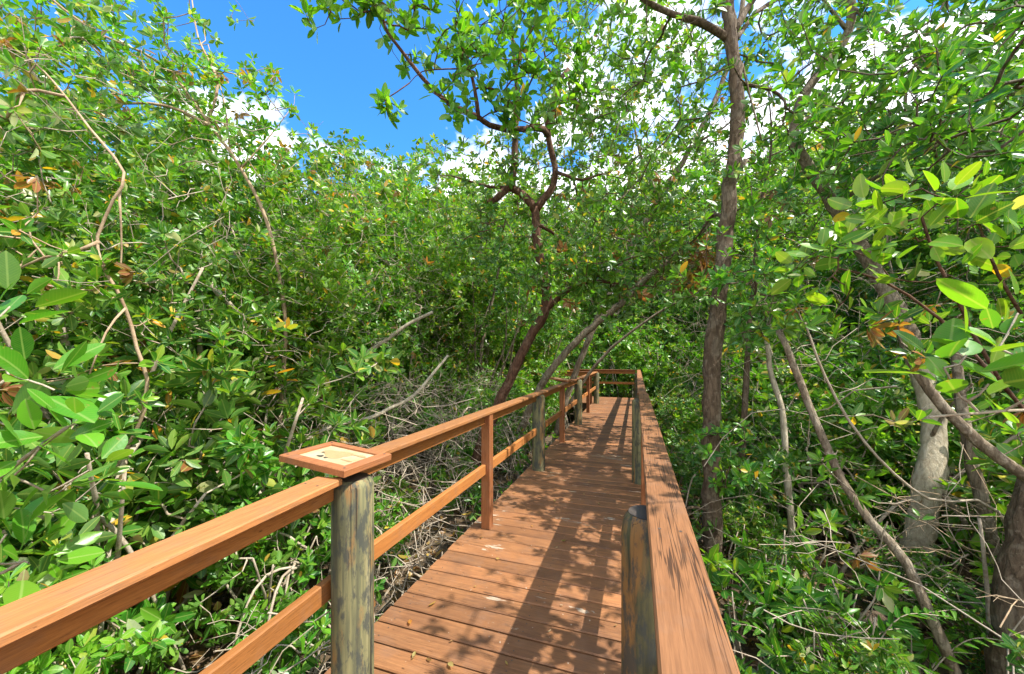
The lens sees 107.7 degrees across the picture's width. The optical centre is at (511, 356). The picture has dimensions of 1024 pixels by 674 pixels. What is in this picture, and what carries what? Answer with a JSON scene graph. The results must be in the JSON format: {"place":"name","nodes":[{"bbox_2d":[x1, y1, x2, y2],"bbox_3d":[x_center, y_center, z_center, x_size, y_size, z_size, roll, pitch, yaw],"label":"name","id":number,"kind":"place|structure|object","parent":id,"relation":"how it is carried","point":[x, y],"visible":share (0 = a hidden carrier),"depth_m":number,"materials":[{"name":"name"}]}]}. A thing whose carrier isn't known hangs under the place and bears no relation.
{"place":"outdoors","nodes":[
{"label":"outdoors","id":0,"kind":"place"},
{"bbox_2d":[324,397,640,673],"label":"boardwalk","id":1,"kind":"structure","parent":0,"point":[487,612],"depth_m":2.65,"materials":[{"name":"brown wood"}]},
{"bbox_2d":[0,472,373,673],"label":"railing","id":2,"kind":"object","parent":1,"relation":"on","point":[35,624],"visible":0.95,"depth_m":1.24,"materials":[{"name":"brown wood"}]},
{"bbox_2d":[279,441,390,477],"bbox_3d":[-0.810,0.479,1.732,0.380,0.060,0.290,5,2,21],"label":"plaque","id":3,"kind":"object","parent":2,"relation":"on","point":[342,460],"visible":1,"depth_m":1.69,"materials":[{"name":"beige wood"}]},
{"bbox_2d":[361,372,598,560],"bbox_3d":[1.060,1.575,7.339,0.186,2.142,11.712,0,0,18],"label":"railing","id":4,"kind":"object","parent":1,"relation":"on","point":[402,448],"visible":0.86,"depth_m":3.46,"materials":[{"name":"brown wood"}]},
{"bbox_2d":[621,370,739,673],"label":"railing","id":5,"kind":"object","parent":1,"relation":"on","point":[671,621],"visible":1,"depth_m":1.16,"materials":[{"name":"brown wood"}]},
{"bbox_2d":[0,0,1023,293],"label":"sky","id":6,"kind":"structure","parent":0,"point":[336,76],"materials":[{"name":"blue"}]},
{"bbox_2d":[59,408,989,673],"bbox_3d":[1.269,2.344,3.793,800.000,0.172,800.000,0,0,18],"label":"ground","id":7,"kind":"structure","parent":0,"point":[223,599],"depth_m":4.01,"materials":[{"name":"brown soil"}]},
{"bbox_2d":[0,131,111,425],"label":"mangrove tree","id":8,"kind":"object","parent":7,"relation":"on","point":[61,176],"visible":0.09,"depth_m":3.63,"materials":[{"name":"green plant"}]},
{"bbox_2d":[0,27,177,656],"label":"mangrove tree","id":9,"kind":"object","parent":7,"relation":"on","point":[109,269],"visible":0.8,"depth_m":2.57,"materials":[{"name":"green plant"}]},
{"bbox_2d":[0,533,182,673],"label":"mangrove bush","id":10,"kind":"object","parent":7,"relation":"on","point":[78,661],"visible":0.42,"depth_m":1.79,"materials":[{"name":"green plant"}]},
{"bbox_2d":[0,380,185,669],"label":"mangrove bush","id":11,"kind":"object","parent":7,"relation":"on","point":[41,464],"visible":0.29,"depth_m":2.10,"materials":[{"name":"green plant"}]},
{"bbox_2d":[0,0,212,288],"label":"mangrove tree","id":12,"kind":"object","parent":7,"relation":"on","point":[23,77],"visible":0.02,"depth_m":8.26,"materials":[{"name":"green plant"}]},
{"bbox_2d":[0,76,284,629],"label":"mangrove tree","id":13,"kind":"object","parent":7,"relation":"on","point":[68,215],"visible":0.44,"depth_m":3.15,"materials":[{"name":"green plant"}]},
{"bbox_2d":[0,0,296,513],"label":"mangrove tree","id":14,"kind":"object","parent":7,"relation":"on","point":[43,81],"visible":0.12,"depth_m":4.08,"materials":[{"name":"green plant"}]},
{"bbox_2d":[0,347,312,673],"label":"mangrove bush","id":15,"kind":"object","parent":7,"relation":"on","point":[239,440],"visible":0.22,"depth_m":2.67,"materials":[{"name":"green plant"}]},
{"bbox_2d":[0,251,162,604],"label":"leafy branch","id":16,"kind":"object","parent":15,"relation":"attached to","point":[32,398],"visible":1,"depth_m":1.07,"materials":[{"name":"green plant"}]},
{"bbox_2d":[0,149,315,576],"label":"mangrove tree","id":17,"kind":"object","parent":7,"relation":"on","point":[292,292],"visible":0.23,"depth_m":4.26,"materials":[{"name":"green plant"}]},
{"bbox_2d":[0,0,321,476],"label":"mangrove tree","id":18,"kind":"object","parent":7,"relation":"on","point":[215,77],"visible":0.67,"depth_m":4.39,"materials":[{"name":"green plant"}]},
{"bbox_2d":[42,49,303,380],"bbox_3d":[-6.048,-1.350,6.981,3.868,8.198,4.479,0,0,20],"label":"mangrove tree","id":19,"kind":"object","parent":7,"relation":"on","point":[160,120],"visible":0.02,"depth_m":6.27,"materials":[{"name":"green plant"}]},
{"bbox_2d":[46,80,323,478],"bbox_3d":[-4.529,-0.684,5.639,3.358,6.742,3.582,0,0,13],"label":"mangrove tree","id":20,"kind":"object","parent":7,"relation":"on","point":[163,134],"visible":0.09,"depth_m":5.39,"materials":[{"name":"green plant"}]},
{"bbox_2d":[0,302,405,673],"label":"mangrove bush","id":21,"kind":"object","parent":7,"relation":"on","point":[194,450],"visible":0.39,"depth_m":3.18,"materials":[{"name":"green plant"}]},
{"bbox_2d":[122,112,334,431],"bbox_3d":[-5.914,-1.349,8.243,5.108,8.204,4.244,0,0,-25],"label":"mangrove tree","id":22,"kind":"object","parent":7,"relation":"on","point":[313,172],"visible":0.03,"depth_m":8.08,"materials":[{"name":"green plant"}]},
{"bbox_2d":[148,455,330,673],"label":"mangrove bush","id":23,"kind":"object","parent":7,"relation":"on","point":[286,597],"visible":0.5,"depth_m":2.80,"materials":[{"name":"green plant"}]},
{"bbox_2d":[165,142,374,431],"bbox_3d":[-4.545,-0.669,7.291,3.546,6.716,3.346,0,0,-20],"label":"mangrove tree","id":24,"kind":"object","parent":7,"relation":"on","point":[248,191],"visible":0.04,"depth_m":6.62,"materials":[{"name":"green plant"}]},
{"bbox_2d":[187,199,384,494],"bbox_3d":[-3.246,0.079,5.508,2.413,5.070,2.621,0,0,20],"label":"mangrove tree","id":25,"kind":"object","parent":7,"relation":"on","point":[325,283],"visible":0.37,"depth_m":5.23,"materials":[{"name":"green plant"}]},
{"bbox_2d":[278,609,330,673],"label":"mangrove seedling","id":26,"kind":"object","parent":7,"relation":"on","point":[323,622],"visible":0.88,"depth_m":2.44,"materials":[{"name":"green plant"}]},
{"bbox_2d":[170,514,469,673],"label":"dead twigs","id":27,"kind":"object","parent":7,"relation":"on","point":[320,648],"visible":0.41,"depth_m":2.80,"materials":[{"name":"grey wood"}]},
{"bbox_2d":[234,122,412,446],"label":"mangrove tree","id":28,"kind":"object","parent":7,"relation":"on","point":[322,164],"visible":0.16,"depth_m":6.83,"materials":[{"name":"green plant"}]},
{"bbox_2d":[289,128,390,245],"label":"mangrove tree","id":29,"kind":"object","parent":7,"relation":"on","point":[327,142],"visible":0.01,"depth_m":15.13,"materials":[{"name":"green plant"}]},
{"bbox_2d":[259,135,434,447],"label":"mangrove tree","id":30,"kind":"object","parent":7,"relation":"on","point":[375,234],"visible":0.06,"depth_m":8.46,"materials":[{"name":"green plant"}]},
{"bbox_2d":[270,208,426,476],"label":"mangrove tree","id":31,"kind":"object","parent":7,"relation":"on","point":[384,326],"visible":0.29,"depth_m":6.36,"materials":[{"name":"green plant"}]},
{"bbox_2d":[181,394,531,609],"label":"dead twigs","id":32,"kind":"object","parent":7,"relation":"on","point":[423,488],"visible":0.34,"depth_m":5.08,"materials":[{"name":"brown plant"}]},
{"bbox_2d":[319,490,414,604],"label":"mangrove bush","id":33,"kind":"object","parent":7,"relation":"on","point":[391,522],"visible":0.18,"depth_m":3.93,"materials":[{"name":"green plant"}]},
{"bbox_2d":[237,361,532,506],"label":"dead twigs","id":34,"kind":"object","parent":7,"relation":"on","point":[403,419],"visible":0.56,"depth_m":5.36,"materials":[{"name":"grey wood"}]},
{"bbox_2d":[323,148,462,436],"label":"mangrove tree","id":35,"kind":"object","parent":7,"relation":"on","point":[397,201],"visible":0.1,"depth_m":10.09,"materials":[{"name":"green plant"}]},
{"bbox_2d":[343,236,462,470],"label":"mangrove tree","id":36,"kind":"object","parent":7,"relation":"on","point":[416,341],"visible":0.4,"depth_m":7.65,"materials":[{"name":"green plant"}]},
{"bbox_2d":[374,469,433,541],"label":"mangrove bush","id":37,"kind":"object","parent":7,"relation":"on","point":[409,508],"visible":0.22,"depth_m":4.80,"materials":[{"name":"green plant"}]},
{"bbox_2d":[350,138,513,241],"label":"mangrove tree","id":38,"kind":"object","parent":7,"relation":"on","point":[417,167],"visible":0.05,"depth_m":13.54,"materials":[{"name":"green plant"}]},
{"bbox_2d":[374,217,509,460],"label":"mangrove tree","id":39,"kind":"object","parent":7,"relation":"on","point":[458,282],"visible":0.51,"depth_m":8.17,"materials":[{"name":"green plant"}]},
{"bbox_2d":[0,17,499,556],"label":"dead twigs","id":40,"kind":"object","parent":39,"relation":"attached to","point":[26,59],"visible":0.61,"depth_m":3.64,"materials":[{"name":"brown plant"}]},
{"bbox_2d":[384,220,512,433],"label":"mangrove tree","id":41,"kind":"object","parent":7,"relation":"on","point":[454,322],"visible":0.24,"depth_m":8.95,"materials":[{"name":"green plant"}]},
{"bbox_2d":[427,447,493,513],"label":"mangrove bush","id":42,"kind":"object","parent":7,"relation":"on","point":[443,474],"visible":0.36,"depth_m":5.79,"materials":[{"name":"green plant"}]},
{"bbox_2d":[405,361,521,481],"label":"mangrove bush","id":43,"kind":"object","parent":7,"relation":"on","point":[471,405],"visible":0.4,"depth_m":7.28,"materials":[{"name":"green plant"}]},
{"bbox_2d":[403,203,559,447],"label":"mangrove tree","id":44,"kind":"object","parent":7,"relation":"on","point":[499,263],"visible":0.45,"depth_m":9.03,"materials":[{"name":"green plant"}]},
{"bbox_2d":[288,0,720,490],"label":"mangrove tree","id":45,"kind":"object","parent":7,"relation":"on","point":[463,52],"visible":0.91,"depth_m":5.15,"materials":[{"name":"green plant"}]},
{"bbox_2d":[472,217,552,377],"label":"mangrove tree","id":46,"kind":"object","parent":7,"relation":"on","point":[521,331],"visible":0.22,"depth_m":10.60,"materials":[{"name":"green plant"}]},
{"bbox_2d":[500,262,587,390],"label":"mangrove tree","id":47,"kind":"object","parent":7,"relation":"on","point":[560,319],"visible":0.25,"depth_m":12.42,"materials":[{"name":"green plant"}]},
{"bbox_2d":[413,0,765,444],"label":"mangrove tree","id":48,"kind":"object","parent":7,"relation":"on","point":[659,126],"visible":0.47,"depth_m":7.77,"materials":[{"name":"green plant"}]},
{"bbox_2d":[547,168,693,360],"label":"mangrove tree","id":49,"kind":"object","parent":7,"relation":"on","point":[628,304],"visible":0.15,"depth_m":19.44,"materials":[{"name":"green plant"}]},
{"bbox_2d":[582,315,662,396],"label":"mangrove bush","id":50,"kind":"object","parent":7,"relation":"on","point":[625,343],"visible":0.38,"depth_m":15.92,"materials":[{"name":"green plant"}]},
{"bbox_2d":[565,253,708,415],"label":"mangrove tree","id":51,"kind":"object","parent":7,"relation":"on","point":[665,315],"visible":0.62,"depth_m":9.20,"materials":[{"name":"green plant"}]},
{"bbox_2d":[608,319,702,409],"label":"mangrove bush","id":52,"kind":"object","parent":7,"relation":"on","point":[655,341],"visible":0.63,"depth_m":15.76,"materials":[{"name":"green plant"}]},
{"bbox_2d":[509,14,868,460],"bbox_3d":[3.399,-2.286,6.883,7.055,9.194,2.932,0,0,-1],"label":"mangrove tree","id":53,"kind":"object","parent":7,"relation":"on","point":[573,344],"visible":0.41,"depth_m":6.77,"materials":[{"name":"green plant"}]},
{"bbox_2d":[661,395,732,482],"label":"mangrove bush","id":54,"kind":"object","parent":7,"relation":"on","point":[681,422],"visible":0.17,"depth_m":7.19,"materials":[{"name":"green plant"}]},
{"bbox_2d":[671,428,748,505],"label":"mangrove bush","id":55,"kind":"object","parent":7,"relation":"on","point":[677,437],"visible":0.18,"depth_m":6.03,"materials":[{"name":"green plant"}]},
{"bbox_2d":[537,0,926,586],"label":"mangrove tree","id":56,"kind":"object","parent":7,"relation":"on","point":[729,35],"visible":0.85,"depth_m":4.04,"materials":[{"name":"green plant"}]},
{"bbox_2d":[672,178,799,336],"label":"mangrove tree","id":57,"kind":"object","parent":7,"relation":"on","point":[736,248],"visible":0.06,"depth_m":17.45,"materials":[{"name":"green plant"}]},
{"bbox_2d":[669,419,811,563],"bbox_3d":[2.703,1.691,4.749,1.692,1.774,1.303,0,0,31],"label":"mangrove bush","id":58,"kind":"object","parent":7,"relation":"on","point":[697,478],"visible":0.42,"depth_m":4.55,"materials":[{"name":"green plant"}]},
{"bbox_2d":[701,544,796,653],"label":"mangrove seedling","id":59,"kind":"object","parent":7,"relation":"on","point":[714,554],"visible":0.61,"depth_m":2.81,"materials":[{"name":"green plant"}]},
{"bbox_2d":[700,529,806,626],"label":"mangrove seedling","id":60,"kind":"object","parent":7,"relation":"on","point":[759,565],"visible":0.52,"depth_m":2.95,"materials":[{"name":"green plant"}]},
{"bbox_2d":[722,495,820,588],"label":"mangrove bush","id":61,"kind":"object","parent":7,"relation":"on","point":[737,529],"visible":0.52,"depth_m":3.94,"materials":[{"name":"green plant"}]},
{"bbox_2d":[724,592,826,673],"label":"mangrove seedling","id":62,"kind":"object","parent":7,"relation":"on","point":[789,665],"visible":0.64,"depth_m":2.36,"materials":[{"name":"green plant"}]},
{"bbox_2d":[723,536,830,649],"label":"mangrove bush","id":63,"kind":"object","parent":7,"relation":"on","point":[779,558],"visible":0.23,"depth_m":3.13,"materials":[{"name":"green plant"}]},
{"bbox_2d":[721,361,837,489],"bbox_3d":[4.660,1.359,6.816,1.867,2.609,2.446,0,0,-21],"label":"mangrove bush","id":64,"kind":"object","parent":7,"relation":"on","point":[738,403],"visible":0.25,"depth_m":6.60,"materials":[{"name":"green plant"}]},
{"bbox_2d":[707,82,855,513],"bbox_3d":[3.702,-0.655,5.047,1.936,6.313,2.050,0,0,18],"label":"mangrove sapling","id":65,"kind":"object","parent":7,"relation":"on","point":[746,379],"visible":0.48,"depth_m":5.04,"materials":[{"name":"green plant"}]},
{"bbox_2d":[731,249,836,548],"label":"mangrove sapling","id":66,"kind":"object","parent":7,"relation":"on","point":[784,442],"visible":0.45,"depth_m":4.62,"materials":[{"name":"green plant"}]},
{"bbox_2d":[724,216,852,341],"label":"mangrove tree","id":67,"kind":"object","parent":7,"relation":"on","point":[730,296],"visible":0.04,"depth_m":12.60,"materials":[{"name":"green plant"}]},
{"bbox_2d":[722,602,858,673],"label":"fern","id":68,"kind":"object","parent":7,"relation":"on","point":[758,630],"visible":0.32,"depth_m":2.60,"materials":[{"name":"green plant"}]},
{"bbox_2d":[701,308,901,435],"bbox_3d":[5.869,0.884,7.934,2.909,3.855,3.609,0,0,-21],"label":"mangrove bush","id":69,"kind":"object","parent":7,"relation":"on","point":[866,350],"visible":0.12,"depth_m":7.61,"materials":[{"name":"green plant"}]},
{"bbox_2d":[743,584,875,665],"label":"mangrove seedling","id":70,"kind":"object","parent":7,"relation":"on","point":[768,597],"visible":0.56,"depth_m":2.61,"materials":[{"name":"green plant"}]},
{"bbox_2d":[772,502,853,577],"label":"mangrove seedling","id":71,"kind":"object","parent":7,"relation":"on","point":[833,516],"visible":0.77,"depth_m":3.43,"materials":[{"name":"green plant"}]},
{"bbox_2d":[729,320,896,402],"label":"mangrove bush","id":72,"kind":"object","parent":7,"relation":"on","point":[883,357],"visible":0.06,"depth_m":8.00,"materials":[{"name":"green plant"}]},
{"bbox_2d":[660,206,1023,466],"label":"dead twigs","id":73,"kind":"object","parent":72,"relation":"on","point":[811,356],"visible":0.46,"depth_m":4.33,"materials":[{"name":"green plant"}]},
{"bbox_2d":[752,557,880,655],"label":"mangrove seedling","id":74,"kind":"object","parent":7,"relation":"on","point":[801,582],"visible":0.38,"depth_m":2.71,"materials":[{"name":"green plant"}]},
{"bbox_2d":[746,227,895,380],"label":"mangrove tree","id":75,"kind":"object","parent":7,"relation":"on","point":[854,320],"visible":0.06,"depth_m":10.01,"materials":[{"name":"green plant"}]},
{"bbox_2d":[735,381,916,563],"bbox_3d":[4.049,1.470,5.050,1.878,2.315,1.879,0,0,-12],"label":"mangrove bush","id":76,"kind":"object","parent":7,"relation":"on","point":[848,451],"visible":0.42,"depth_m":4.69,"materials":[{"name":"green plant"}]},
{"bbox_2d":[748,383,920,550],"bbox_3d":[4.655,1.486,5.245,2.368,2.290,1.820,0,0,-18],"label":"mangrove bush","id":77,"kind":"object","parent":7,"relation":"on","point":[899,456],"visible":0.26,"depth_m":4.91,"materials":[{"name":"green plant"}]},
{"bbox_2d":[720,319,956,502],"bbox_3d":[5.469,0.981,6.470,3.771,3.561,2.933,0,0,18],"label":"mangrove bush","id":78,"kind":"object","parent":7,"relation":"on","point":[761,376],"visible":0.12,"depth_m":6.25,"materials":[{"name":"green plant"}]},
{"bbox_2d":[667,401,1023,673],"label":"dead twigs","id":79,"kind":"object","parent":7,"relation":"on","point":[953,563],"visible":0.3,"depth_m":2.55,"materials":[{"name":"wood"}]},
{"bbox_2d":[854,298,1023,481],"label":"mangrove sapling","id":80,"kind":"object","parent":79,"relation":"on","point":[877,324],"visible":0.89,"depth_m":2.14,"materials":[{"name":"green plant"}]},
{"bbox_2d":[739,264,961,673],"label":"mangrove sapling","id":81,"kind":"object","parent":7,"relation":"on","point":[886,595],"visible":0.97,"depth_m":2.74,"materials":[{"name":"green plant"}]},
{"bbox_2d":[787,603,914,673],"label":"mangrove bush","id":82,"kind":"object","parent":7,"relation":"on","point":[870,648],"visible":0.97,"depth_m":2.12,"materials":[{"name":"green plant"}]},
{"bbox_2d":[749,554,958,673],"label":"fern","id":83,"kind":"object","parent":7,"relation":"on","point":[829,643],"visible":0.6,"depth_m":2.43,"materials":[{"name":"green plant"}]},
{"bbox_2d":[813,563,917,649],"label":"mangrove seedling","id":84,"kind":"object","parent":7,"relation":"on","point":[833,571],"visible":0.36,"depth_m":2.87,"materials":[{"name":"green plant"}]},
{"bbox_2d":[758,110,994,395],"bbox_3d":[9.662,-1.782,10.098,5.106,9.164,4.947,0,0,-30],"label":"mangrove tree","id":85,"kind":"object","parent":7,"relation":"on","point":[857,264],"visible":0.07,"depth_m":9.36,"materials":[{"name":"green plant"}]},
{"bbox_2d":[747,0,1023,582],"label":"mangrove tree","id":86,"kind":"object","parent":7,"relation":"on","point":[932,458],"visible":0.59,"depth_m":3.76,"materials":[{"name":"green plant"}]},
{"bbox_2d":[763,0,1023,673],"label":"tree","id":87,"kind":"object","parent":7,"relation":"on","point":[1009,559],"visible":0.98,"depth_m":2.37,"materials":[{"name":"green plant"}]},
{"bbox_2d":[771,148,1023,413],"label":"leafy branch","id":88,"kind":"object","parent":87,"relation":"attached to","point":[983,206],"visible":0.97,"depth_m":1.56,"materials":[{"name":"green plant"}]},
{"bbox_2d":[862,269,1023,422],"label":"leafy branch","id":89,"kind":"object","parent":87,"relation":"attached to","point":[949,338],"visible":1,"depth_m":1.01,"materials":[{"name":"green plant"}]},
{"bbox_2d":[829,521,967,657],"bbox_3d":[3.510,2.006,3.344,0.748,0.982,0.962,0,0,-8],"label":"mangrove bush","id":90,"kind":"object","parent":7,"relation":"on","point":[927,558],"visible":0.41,"depth_m":3.37,"materials":[{"name":"green plant"}]},
{"bbox_2d":[803,322,1003,525],"bbox_3d":[3.204,0.974,2.859,1.751,2.549,0.200,0,0,3],"label":"bare branch","id":91,"kind":"object","parent":7,"relation":"on","point":[998,512],"visible":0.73,"depth_m":2.80,"materials":[{"name":"plant"}]},
{"bbox_2d":[820,611,1002,673],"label":"fern","id":92,"kind":"object","parent":7,"relation":"on","point":[937,663],"visible":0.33,"depth_m":2.47,"materials":[{"name":"green plant"}]},
{"bbox_2d":[860,579,968,673],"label":"mangrove seedling","id":93,"kind":"object","parent":7,"relation":"on","point":[917,636],"visible":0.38,"depth_m":2.63,"materials":[{"name":"green plant"}]},
{"bbox_2d":[845,259,985,466],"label":"mangrove tree","id":94,"kind":"object","parent":7,"relation":"on","point":[923,334],"visible":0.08,"depth_m":7.61,"materials":[{"name":"green plant"}]},
{"bbox_2d":[810,325,1023,573],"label":"mangrove bush","id":95,"kind":"object","parent":7,"relation":"on","point":[983,401],"visible":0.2,"depth_m":4.59,"materials":[{"name":"green plant"}]},
{"bbox_2d":[810,442,1023,668],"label":"dead twigs","id":96,"kind":"object","parent":7,"relation":"on","point":[937,550],"visible":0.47,"depth_m":3.15,"materials":[{"name":"grey wood"}]},
{"bbox_2d":[822,375,1022,544],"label":"mangrove bush","id":97,"kind":"object","parent":7,"relation":"on","point":[900,395],"visible":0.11,"depth_m":4.80,"materials":[{"name":"green plant"}]},
{"bbox_2d":[833,83,1023,383],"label":"mangrove tree","id":98,"kind":"object","parent":7,"relation":"on","point":[903,233],"visible":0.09,"depth_m":8.02,"materials":[{"name":"green plant"}]},
{"bbox_2d":[897,567,995,642],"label":"fern","id":99,"kind":"object","parent":7,"relation":"on","point":[964,585],"visible":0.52,"depth_m":2.65,"materials":[{"name":"green plant"}]},
{"bbox_2d":[887,107,1023,304],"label":"mangrove tree","id":100,"kind":"object","parent":7,"relation":"on","point":[925,246],"visible":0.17,"depth_m":7.19,"materials":[{"name":"green plant"}]},
{"bbox_2d":[914,255,1023,587],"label":"mangrove sapling","id":101,"kind":"object","parent":7,"relation":"on","point":[974,478],"visible":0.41,"depth_m":3.28,"materials":[{"name":"green plant"}]},
{"bbox_2d":[925,272,1023,500],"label":"mangrove tree","id":102,"kind":"object","parent":7,"relation":"on","point":[1002,294],"visible":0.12,"depth_m":6.02,"materials":[{"name":"green plant"}]},
{"bbox_2d":[932,393,1023,654],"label":"mangrove bush","id":103,"kind":"object","parent":7,"relation":"on","point":[1015,455],"visible":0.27,"depth_m":3.03,"materials":[{"name":"green plant"}]},
{"bbox_2d":[945,602,1016,673],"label":"mangrove bush","id":104,"kind":"object","parent":7,"relation":"on","point":[975,662],"visible":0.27,"depth_m":2.67,"materials":[{"name":"green plant"}]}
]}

